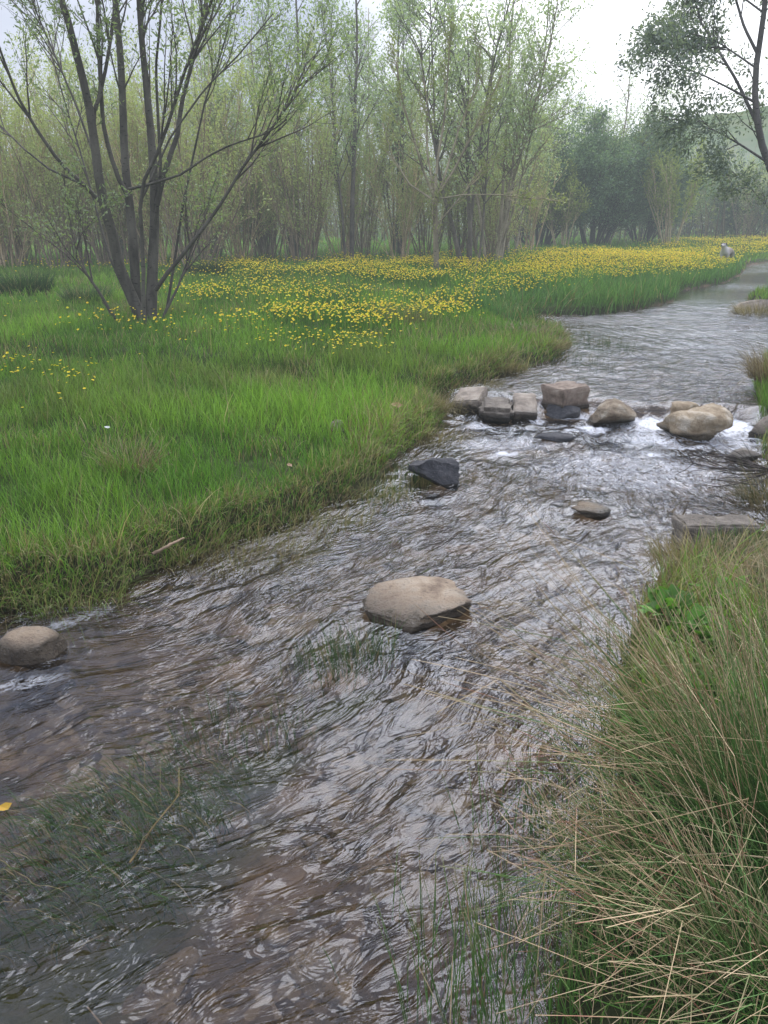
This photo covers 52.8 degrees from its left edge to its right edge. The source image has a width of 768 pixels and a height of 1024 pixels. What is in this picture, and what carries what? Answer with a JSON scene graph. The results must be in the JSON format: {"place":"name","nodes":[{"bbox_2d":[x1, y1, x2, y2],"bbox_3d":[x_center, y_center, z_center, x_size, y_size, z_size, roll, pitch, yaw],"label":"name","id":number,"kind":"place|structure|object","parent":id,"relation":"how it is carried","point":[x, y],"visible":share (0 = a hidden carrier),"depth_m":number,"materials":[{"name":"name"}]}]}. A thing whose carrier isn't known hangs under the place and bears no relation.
{"place":"outdoors","nodes":[
{"label":"outdoors","id":0,"kind":"place"},
{"bbox_2d":[0,222,767,1023],"bbox_3d":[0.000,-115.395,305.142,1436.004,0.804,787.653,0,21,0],"label":"ground","id":1,"kind":"structure","parent":0,"point":[294,798],"depth_m":3.34,"materials":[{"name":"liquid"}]},
{"bbox_2d":[0,263,60,294],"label":"sedge clump","id":2,"kind":"object","parent":1,"relation":"on","point":[35,282],"visible":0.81,"depth_m":14.27,"materials":[{"name":"green plant"}]},
{"bbox_2d":[0,18,71,267],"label":"willow","id":3,"kind":"object","parent":1,"relation":"on","point":[12,220],"visible":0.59,"depth_m":20.48,"materials":[{"name":"green plant"}]},
{"bbox_2d":[0,81,80,265],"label":"willow","id":4,"kind":"object","parent":1,"relation":"on","point":[19,231],"visible":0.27,"depth_m":21.47,"materials":[{"name":"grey plant"}]},
{"bbox_2d":[0,60,85,268],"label":"willow","id":5,"kind":"object","parent":1,"relation":"on","point":[65,231],"visible":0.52,"depth_m":19.95,"materials":[{"name":"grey plant"}]},
{"bbox_2d":[0,44,110,263],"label":"willow","id":6,"kind":"object","parent":1,"relation":"on","point":[84,258],"visible":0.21,"depth_m":21.12,"materials":[{"name":"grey plant"}]},
{"bbox_2d":[1,26,151,268],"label":"willow","id":7,"kind":"object","parent":1,"relation":"on","point":[100,258],"visible":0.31,"depth_m":19.84,"materials":[{"name":"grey plant"}]},
{"bbox_2d":[56,765,98,800],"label":"submerged stone","id":8,"kind":"object","parent":1,"relation":"on","point":[73,777],"visible":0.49,"depth_m":2.88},
{"bbox_2d":[0,540,179,654],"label":"grass tussock","id":9,"kind":"object","parent":1,"relation":"on","point":[70,600],"depth_m":3.80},
{"bbox_2d":[45,58,168,265],"bbox_3d":[-7.254,-9.113,20.758,3.500,5.067,3.698,18,27,39],"label":"willow","id":10,"kind":"object","parent":1,"relation":"on","point":[122,230],"visible":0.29,"depth_m":20.15,"materials":[{"name":"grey plant"}]},
{"bbox_2d":[56,27,187,262],"bbox_3d":[-7.114,-10.017,21.538,3.517,6.202,3.397,-7,22,-19],"label":"willow","id":11,"kind":"object","parent":1,"relation":"on","point":[166,241],"visible":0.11,"depth_m":21.30,"materials":[{"name":"green plant"}]},
{"bbox_2d":[80,429,182,483],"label":"grass tussock","id":12,"kind":"object","parent":1,"relation":"on","point":[142,461],"depth_m":5.30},
{"bbox_2d":[65,30,209,265],"bbox_3d":[-6.260,-9.308,20.062,3.245,5.924,3.360,-7,22,-18],"label":"willow","id":13,"kind":"object","parent":1,"relation":"on","point":[144,206],"visible":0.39,"depth_m":20.10,"materials":[{"name":"green plant"}]},
{"bbox_2d":[121,946,200,1014],"bbox_3d":[-0.616,1.330,2.170,0.142,0.098,0.253,9,23,23],"label":"submerged stone","id":14,"kind":"object","parent":1,"relation":"on","point":[168,983],"visible":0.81,"depth_m":2.13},
{"bbox_2d":[0,0,360,323],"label":"willow","id":15,"kind":"object","parent":1,"relation":"on","point":[141,295],"visible":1,"depth_m":10.19,"materials":[{"name":"grey plant"}]},
{"bbox_2d":[110,0,257,256],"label":"willow","id":16,"kind":"object","parent":1,"relation":"on","point":[216,84],"visible":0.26,"depth_m":22.30,"materials":[{"name":"green plant"}]},
{"bbox_2d":[109,13,280,268],"bbox_3d":[-4.579,-9.227,19.584,4.255,6.160,4.496,-9,23,-23],"label":"willow","id":17,"kind":"object","parent":1,"relation":"on","point":[202,165],"visible":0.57,"depth_m":19.47,"materials":[{"name":"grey plant"}]},
{"bbox_2d":[153,54,285,261],"bbox_3d":[-4.861,-10.551,23.331,3.192,5.827,3.305,18,28,40],"label":"willow","id":18,"kind":"object","parent":1,"relation":"on","point":[239,225],"visible":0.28,"depth_m":23.47,"materials":[{"name":"green plant"}]},
{"bbox_2d":[131,520,347,602],"bbox_3d":[-0.864,0.340,4.366,1.330,0.622,0.868,4,21,9],"label":"grass tussock","id":19,"kind":"object","parent":1,"relation":"on","point":[254,554],"depth_m":4.31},
{"bbox_2d":[181,45,307,259],"bbox_3d":[-4.220,-10.637,23.393,3.381,5.962,3.266,-12,24,-29],"label":"willow","id":20,"kind":"object","parent":1,"relation":"on","point":[245,208],"visible":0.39,"depth_m":23.36,"materials":[{"name":"green plant"}]},
{"bbox_2d":[184,0,307,252],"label":"willow","id":21,"kind":"object","parent":1,"relation":"on","point":[252,56],"visible":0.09,"depth_m":25.88,"materials":[{"name":"green plant"}]},
{"bbox_2d":[219,83,308,258],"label":"willow","id":22,"kind":"object","parent":1,"relation":"on","point":[264,241],"visible":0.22,"depth_m":24.54,"materials":[{"name":"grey plant"}]},
{"bbox_2d":[211,94,319,259],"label":"willow","id":23,"kind":"object","parent":1,"relation":"on","point":[271,230],"visible":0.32,"depth_m":24.42,"materials":[{"name":"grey plant"}]},
{"bbox_2d":[246,904,289,951],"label":"submerged stone","id":24,"kind":"object","parent":1,"relation":"on","point":[268,939],"visible":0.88,"depth_m":2.28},
{"bbox_2d":[236,612,327,648],"bbox_3d":[-0.517,0.622,4.016,0.467,0.094,0.416,0,21,0],"label":"submerged stone","id":25,"kind":"object","parent":1,"relation":"on","point":[272,630],"visible":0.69,"depth_m":3.95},
{"bbox_2d":[199,507,365,578],"bbox_3d":[-0.652,0.219,4.649,1.183,0.502,0.752,0,21,0],"label":"grass tussock","id":26,"kind":"object","parent":1,"relation":"on","point":[308,540],"depth_m":4.60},
{"bbox_2d":[242,0,328,256],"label":"poplar","id":27,"kind":"object","parent":1,"relation":"on","point":[268,6],"visible":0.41,"depth_m":24.69,"materials":[{"name":"green plant"}]},
{"bbox_2d":[236,19,357,262],"bbox_3d":[-2.746,-10.232,21.863,3.055,6.371,5.342,9,23,22],"label":"willow","id":28,"kind":"object","parent":1,"relation":"on","point":[322,150],"visible":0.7,"depth_m":22.30,"materials":[{"name":"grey plant"}]},
{"bbox_2d":[268,89,342,256],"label":"willow","id":29,"kind":"object","parent":1,"relation":"on","point":[297,215],"visible":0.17,"depth_m":25.26,"materials":[{"name":"green plant"}]},
{"bbox_2d":[301,834,336,866],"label":"submerged stone","id":30,"kind":"object","parent":1,"relation":"on","point":[313,842],"visible":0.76,"depth_m":2.58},
{"bbox_2d":[287,938,362,1006],"bbox_3d":[-0.142,1.302,2.154,0.291,0.090,0.175,17,27,38],"label":"submerged stone","id":31,"kind":"object","parent":1,"relation":"on","point":[311,971],"visible":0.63,"depth_m":2.15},
{"bbox_2d":[260,492,391,550],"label":"grass tussock","id":32,"kind":"object","parent":1,"relation":"on","point":[345,524],"depth_m":4.84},
{"bbox_2d":[292,81,384,257],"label":"willow","id":33,"kind":"object","parent":1,"relation":"on","point":[347,202],"visible":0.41,"depth_m":25.53,"materials":[{"name":"green plant"}]},
{"bbox_2d":[308,0,376,252],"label":"poplar","id":34,"kind":"object","parent":1,"relation":"on","point":[332,65],"visible":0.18,"depth_m":26.43,"materials":[{"name":"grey plant"}]},
{"bbox_2d":[303,0,391,260],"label":"poplar","id":35,"kind":"object","parent":1,"relation":"on","point":[355,135],"visible":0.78,"depth_m":22.95,"materials":[{"name":"green plant"}]},
{"bbox_2d":[302,0,441,248],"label":"willow","id":36,"kind":"object","parent":1,"relation":"on","point":[366,137],"visible":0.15,"depth_m":29.00,"materials":[{"name":"green plant"}]},
{"bbox_2d":[320,465,428,521],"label":"grass tussock","id":37,"kind":"object","parent":1,"relation":"on","point":[385,498],"depth_m":5.24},
{"bbox_2d":[356,859,404,908],"bbox_3d":[0.010,1.192,2.446,0.157,0.097,0.229,9,23,23],"label":"submerged stone","id":38,"kind":"object","parent":1,"relation":"on","point":[380,880],"visible":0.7,"depth_m":2.42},
{"bbox_2d":[319,86,445,256],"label":"willow","id":39,"kind":"object","parent":1,"relation":"on","point":[363,220],"visible":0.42,"depth_m":25.97,"materials":[{"name":"green plant"}]},
{"bbox_2d":[0,233,767,373],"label":"meadow flowers","id":40,"kind":"object","parent":1,"relation":"on","point":[609,253],"visible":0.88,"depth_m":17.51,"materials":[{"name":"yellow plant"}]},
{"bbox_2d":[6,165,767,243],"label":"woods","id":41,"kind":"object","parent":1,"relation":"on","point":[705,227],"visible":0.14,"depth_m":44.99,"materials":[{"name":"green plant"}]},
{"bbox_2d":[335,36,440,252],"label":"willow","id":42,"kind":"object","parent":1,"relation":"on","point":[382,129],"visible":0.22,"depth_m":26.14,"materials":[{"name":"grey plant"}]},
{"bbox_2d":[356,90,438,260],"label":"willow","id":43,"kind":"object","parent":1,"relation":"on","point":[402,209],"visible":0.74,"depth_m":24.37,"materials":[{"name":"green plant"}]},
{"bbox_2d":[361,0,436,256],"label":"poplar","id":44,"kind":"object","parent":1,"relation":"on","point":[402,118],"visible":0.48,"depth_m":25.20,"materials":[{"name":"green plant"}]},
{"bbox_2d":[367,84,474,257],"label":"willow","id":45,"kind":"object","parent":1,"relation":"on","point":[425,226],"visible":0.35,"depth_m":25.70,"materials":[{"name":"green plant"}]},
{"bbox_2d":[400,870,444,940],"bbox_3d":[0.113,1.205,2.310,0.166,0.083,0.343,0,21,0],"label":"submerged stone","id":46,"kind":"object","parent":1,"relation":"on","point":[412,885],"visible":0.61,"depth_m":2.31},
{"bbox_2d":[399,785,473,818],"bbox_3d":[0.195,1.053,2.750,0.279,0.093,0.128,5,22,14],"label":"submerged stone","id":47,"kind":"object","parent":1,"relation":"on","point":[417,801],"visible":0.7,"depth_m":2.73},
{"bbox_2d":[370,0,540,264],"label":"willow","id":48,"kind":"object","parent":1,"relation":"on","point":[457,73],"visible":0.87,"depth_m":19.65,"materials":[{"name":"green plant"}]},
{"bbox_2d":[427,0,499,252],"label":"poplar","id":49,"kind":"object","parent":1,"relation":"on","point":[470,68],"visible":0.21,"depth_m":25.43,"materials":[{"name":"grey plant"}]},
{"bbox_2d":[377,6,569,268],"bbox_3d":[2.143,-8.882,18.746,4.998,6.108,2.669,4,21,11],"label":"willow","id":50,"kind":"object","parent":1,"relation":"on","point":[434,199],"visible":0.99,"depth_m":19.02,"materials":[{"name":"green plant"}]},
{"bbox_2d":[431,96,526,255],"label":"willow","id":51,"kind":"object","parent":1,"relation":"on","point":[449,235],"visible":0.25,"depth_m":25.65,"materials":[{"name":"green plant"}]},
{"bbox_2d":[477,599,530,617],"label":"submerged stone","id":52,"kind":"object","parent":1,"relation":"on","point":[512,607],"visible":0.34,"depth_m":4.18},
{"bbox_2d":[429,0,583,251],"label":"willow","id":53,"kind":"object","parent":1,"relation":"on","point":[538,163],"visible":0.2,"depth_m":27.82,"materials":[{"name":"green plant"}]},
{"bbox_2d":[416,0,599,261],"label":"willow","id":54,"kind":"object","parent":1,"relation":"on","point":[517,136],"visible":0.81,"depth_m":20.65,"materials":[{"name":"green plant"}]},
{"bbox_2d":[463,107,565,258],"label":"willow","id":55,"kind":"object","parent":1,"relation":"on","point":[495,215],"visible":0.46,"depth_m":24.28,"materials":[{"name":"green plant"}]},
{"bbox_2d":[498,107,568,251],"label":"willow","id":56,"kind":"object","parent":1,"relation":"on","point":[535,208],"visible":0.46,"depth_m":28.77,"materials":[{"name":"green plant"}]},
{"bbox_2d":[534,559,582,588],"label":"submerged stone","id":57,"kind":"object","parent":1,"relation":"on","point":[543,571],"visible":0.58,"depth_m":4.49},
{"bbox_2d":[485,94,638,246],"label":"willow","id":58,"kind":"object","parent":1,"relation":"on","point":[590,153],"visible":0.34,"depth_m":33.17,"materials":[{"name":"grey plant"}]},
{"bbox_2d":[530,158,593,247],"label":"shrub","id":59,"kind":"object","parent":1,"relation":"on","point":[552,212],"visible":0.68,"depth_m":33.02,"materials":[{"name":"green plant"}]},
{"bbox_2d":[383,487,767,911],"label":"rush tussock","id":60,"kind":"object","parent":1,"relation":"on","point":[622,671],"visible":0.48,"depth_m":2.50,"materials":[{"name":"plant"}]},
{"bbox_2d":[415,684,765,1022],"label":"rush tussock","id":61,"kind":"object","parent":1,"relation":"on","point":[593,848],"visible":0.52,"depth_m":2.08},
{"bbox_2d":[458,706,767,1023],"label":"rush tussock","id":62,"kind":"object","parent":1,"relation":"on","point":[736,961],"visible":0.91,"depth_m":1.77,"materials":[{"name":"plant"}]},
{"bbox_2d":[531,98,695,245],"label":"willow","id":63,"kind":"object","parent":1,"relation":"on","point":[621,205],"visible":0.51,"depth_m":34.69,"materials":[{"name":"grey plant"}]},
{"bbox_2d":[568,47,693,243],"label":"willow","id":64,"kind":"object","parent":1,"relation":"on","point":[628,122],"visible":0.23,"depth_m":34.97,"materials":[{"name":"green plant"}]},
{"bbox_2d":[598,116,713,242],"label":"willow","id":65,"kind":"object","parent":1,"relation":"on","point":[649,224],"visible":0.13,"depth_m":38.08,"materials":[{"name":"green plant"}]},
{"bbox_2d":[636,124,708,245],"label":"shrub","id":66,"kind":"object","parent":1,"relation":"on","point":[669,195],"visible":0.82,"depth_m":34.35,"materials":[{"name":"green plant"}]},
{"bbox_2d":[609,0,767,218],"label":"willow","id":67,"kind":"object","parent":1,"relation":"on","point":[677,39],"visible":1,"depth_m":12.88,"materials":[{"name":"green plant"}]},
{"bbox_2d":[616,546,767,730],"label":"rush tussock","id":68,"kind":"object","parent":1,"relation":"on","point":[761,653],"visible":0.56,"depth_m":2.72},
{"bbox_2d":[627,519,767,587],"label":"grass tussock","id":69,"kind":"object","parent":1,"relation":"on","point":[690,550],"depth_m":4.05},
{"bbox_2d":[655,541,767,615],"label":"grass tussock","id":70,"kind":"object","parent":1,"relation":"on","point":[746,573],"depth_m":3.70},
{"bbox_2d":[701,146,767,235],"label":"willow","id":71,"kind":"object","parent":1,"relation":"on","point":[730,219],"visible":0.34,"depth_m":45.47,"materials":[{"name":"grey plant"}]},
{"bbox_2d":[708,456,767,518],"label":"grass tussock","id":72,"kind":"object","parent":1,"relation":"on","point":[755,494],"depth_m":5.28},
{"bbox_2d":[722,132,767,237],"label":"willow","id":73,"kind":"object","parent":1,"relation":"on","point":[745,223],"visible":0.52,"depth_m":44.18,"materials":[{"name":"green plant"}]},
{"bbox_2d":[723,340,767,394],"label":"grass tussock","id":74,"kind":"object","parent":1,"relation":"on","point":[754,368],"depth_m":7.94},
{"bbox_2d":[0,226,767,778],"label":"meadow grass","id":75,"kind":"structure","parent":0,"point":[256,394],"depth_m":7.12,"materials":[{"name":"plant"}]},
{"bbox_2d":[0,263,767,1022],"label":"water","id":76,"kind":"structure","parent":0,"point":[744,281],"depth_m":6.75,"materials":[{"name":"liquid"}]},
{"bbox_2d":[0,626,67,670],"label":"rock","id":77,"kind":"object","parent":76,"relation":"in","point":[38,647],"visible":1,"depth_m":3.33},
{"bbox_2d":[0,788,150,918],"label":"water sedge","id":78,"kind":"object","parent":76,"relation":"in","point":[11,825],"visible":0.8,"depth_m":2.40,"materials":[{"name":"green plant"}]},
{"bbox_2d":[0,825,180,974],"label":"water sedge","id":79,"kind":"object","parent":76,"relation":"in","point":[64,924],"visible":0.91,"depth_m":2.19,"materials":[{"name":"green plant"}]},
{"bbox_2d":[0,773,197,933],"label":"water sedge","id":80,"kind":"object","parent":76,"relation":"in","point":[98,863],"visible":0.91,"depth_m":2.31,"materials":[{"name":"green plant"}]},
{"bbox_2d":[0,815,214,950],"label":"water sedge","id":81,"kind":"object","parent":76,"relation":"in","point":[164,899],"visible":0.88,"depth_m":2.24,"materials":[{"name":"green plant"}]},
{"bbox_2d":[0,754,228,864],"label":"water sedge","id":82,"kind":"object","parent":76,"relation":"in","point":[86,808],"visible":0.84,"depth_m":2.49,"materials":[{"name":"green plant"}]},
{"bbox_2d":[0,770,247,892],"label":"water sedge","id":83,"kind":"object","parent":76,"relation":"in","point":[207,833],"visible":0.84,"depth_m":2.44,"materials":[{"name":"green plant"}]},
{"bbox_2d":[37,749,256,853],"bbox_3d":[-0.782,0.924,2.514,0.740,0.213,0.479,0,21,0],"label":"water sedge","id":84,"kind":"object","parent":76,"relation":"in","point":[157,813],"visible":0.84,"depth_m":2.54,"materials":[{"name":"green plant"}]},
{"bbox_2d":[63,732,259,819],"bbox_3d":[-0.771,0.900,2.620,0.688,0.181,0.434,0,21,0],"label":"water sedge","id":85,"kind":"object","parent":76,"relation":"in","point":[135,770],"visible":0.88,"depth_m":2.65,"materials":[{"name":"green plant"}]},
{"bbox_2d":[116,716,269,796],"bbox_3d":[-0.690,0.862,2.716,0.574,0.184,0.397,0,21,0],"label":"water sedge","id":86,"kind":"object","parent":76,"relation":"in","point":[199,759],"visible":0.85,"depth_m":2.75,"materials":[{"name":"green plant"}]},
{"bbox_2d":[164,687,308,766],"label":"water sedge","id":87,"kind":"object","parent":76,"relation":"in","point":[231,734],"visible":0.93,"depth_m":2.87,"materials":[{"name":"green plant"}]},
{"bbox_2d":[282,614,402,688],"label":"water sedge","id":88,"kind":"object","parent":76,"relation":"in","point":[329,661],"visible":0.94,"depth_m":3.32,"materials":[{"name":"green plant"}]},
{"bbox_2d":[316,607,409,670],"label":"water sedge","id":89,"kind":"object","parent":76,"relation":"in","point":[393,655],"visible":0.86,"depth_m":3.43,"materials":[{"name":"green plant"}]},
{"bbox_2d":[363,576,472,639],"bbox_3d":[0.139,0.449,3.801,0.497,0.138,0.432,-12,24,-28],"label":"rock","id":90,"kind":"object","parent":76,"relation":"in","point":[433,598],"visible":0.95,"depth_m":3.72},
{"bbox_2d":[408,458,459,490],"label":"rock","id":91,"kind":"object","parent":76,"relation":"in","point":[443,472],"visible":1,"depth_m":5.56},
{"bbox_2d":[450,386,487,412],"bbox_3d":[0.855,-1.123,7.733,0.304,0.210,0.433,7,22,18],"label":"stone block","id":92,"kind":"object","parent":76,"relation":"in","point":[473,397],"depth_m":7.62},
{"bbox_2d":[375,833,567,1023],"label":"green rush","id":93,"kind":"object","parent":76,"relation":"in","point":[473,984],"visible":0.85,"depth_m":1.84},
{"bbox_2d":[478,397,513,424],"bbox_3d":[1.076,-0.973,7.423,0.342,0.208,0.417,3,21,8],"label":"stone block","id":94,"kind":"object","parent":76,"relation":"in","point":[499,410],"depth_m":7.29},
{"bbox_2d":[320,800,724,1011],"bbox_3d":[0.375,1.041,2.036,0.983,0.338,0.481,5,22,13],"label":"green rush","id":95,"kind":"object","parent":76,"relation":"in","point":[505,922],"visible":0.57,"depth_m":2.06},
{"bbox_2d":[512,393,537,423],"bbox_3d":[1.360,-1.001,7.474,0.241,0.226,0.446,3,21,8],"label":"stone block","id":96,"kind":"object","parent":76,"relation":"in","point":[525,407],"depth_m":7.35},
{"bbox_2d":[440,722,646,898],"bbox_3d":[0.562,0.870,2.448,0.624,0.363,0.491,-15,26,-34],"label":"green rush","id":97,"kind":"object","parent":76,"relation":"in","point":[536,812],"visible":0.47,"depth_m":2.42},
{"bbox_2d":[539,381,589,408],"bbox_3d":[1.766,-1.124,7.553,0.379,0.259,0.331,-12,24,-28],"label":"kerb block","id":98,"kind":"object","parent":76,"relation":"in","point":[562,394],"depth_m":7.45,"materials":[{"name":"stone"}]},
{"bbox_2d":[419,825,743,1023],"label":"green rush","id":99,"kind":"object","parent":76,"relation":"in","point":[569,971],"visible":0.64,"depth_m":1.81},
{"bbox_2d":[499,666,664,775],"bbox_3d":[0.747,0.738,2.800,0.707,0.357,0.279,0,21,0],"label":"green rush","id":100,"kind":"object","parent":76,"relation":"in","point":[596,703],"visible":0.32,"depth_m":2.81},
{"bbox_2d":[586,398,636,428],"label":"boulder","id":101,"kind":"object","parent":76,"relation":"in","point":[614,412],"visible":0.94,"depth_m":7.08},
{"bbox_2d":[480,854,767,1023],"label":"green rush","id":102,"kind":"object","parent":76,"relation":"in","point":[684,973],"visible":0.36,"depth_m":1.77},
{"bbox_2d":[656,403,733,442],"bbox_3d":[2.741,-0.787,6.802,0.606,0.314,0.445,0,21,0],"label":"boulder","id":103,"kind":"object","parent":76,"relation":"in","point":[707,422],"visible":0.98,"depth_m":6.64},
{"bbox_2d":[671,514,760,549],"bbox_3d":[1.926,0.121,4.509,0.467,0.197,0.248,0,21,0],"label":"concrete block","id":104,"kind":"object","parent":76,"relation":"in","point":[691,521],"depth_m":4.43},
{"bbox_2d":[669,443,767,496],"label":"dead branch","id":105,"kind":"object","parent":76,"relation":"in","point":[759,467],"visible":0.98,"depth_m":5.46,"materials":[{"name":"grey plant"}]},
{"bbox_2d":[0,0,767,170],"label":"sky","id":106,"kind":"structure","parent":0,"point":[601,25],"materials":[{"name":"white"}]},
{"bbox_2d":[9,106,767,222],"bbox_3d":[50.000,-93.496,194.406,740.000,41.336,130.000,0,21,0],"label":"hill","id":107,"kind":"structure","parent":0,"point":[746,139],"depth_m":201.16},
{"bbox_2d":[533,517,767,1023],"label":"bank grass","id":108,"kind":"structure","parent":0,"point":[621,935],"depth_m":2.03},
{"bbox_2d":[515,560,767,939],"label":"rush tussock","id":109,"kind":"object","parent":108,"relation":"on","point":[757,764],"visible":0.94,"depth_m":2.16,"materials":[{"name":"plant"}]},
{"bbox_2d":[639,584,714,617],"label":"leafy plant","id":110,"kind":"object","parent":108,"relation":"on","point":[653,604],"visible":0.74,"depth_m":3.33,"materials":[{"name":"green plant"}]},
{"bbox_2d":[664,603,740,656],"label":"leafy plant","id":111,"kind":"object","parent":108,"relation":"on","point":[692,620],"visible":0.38,"depth_m":3.13,"materials":[{"name":"green plant"}]},
{"bbox_2d":[680,650,767,722],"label":"leafy plant","id":112,"kind":"object","parent":108,"relation":"on","point":[705,683],"visible":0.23,"depth_m":2.71,"materials":[{"name":"green plant"}]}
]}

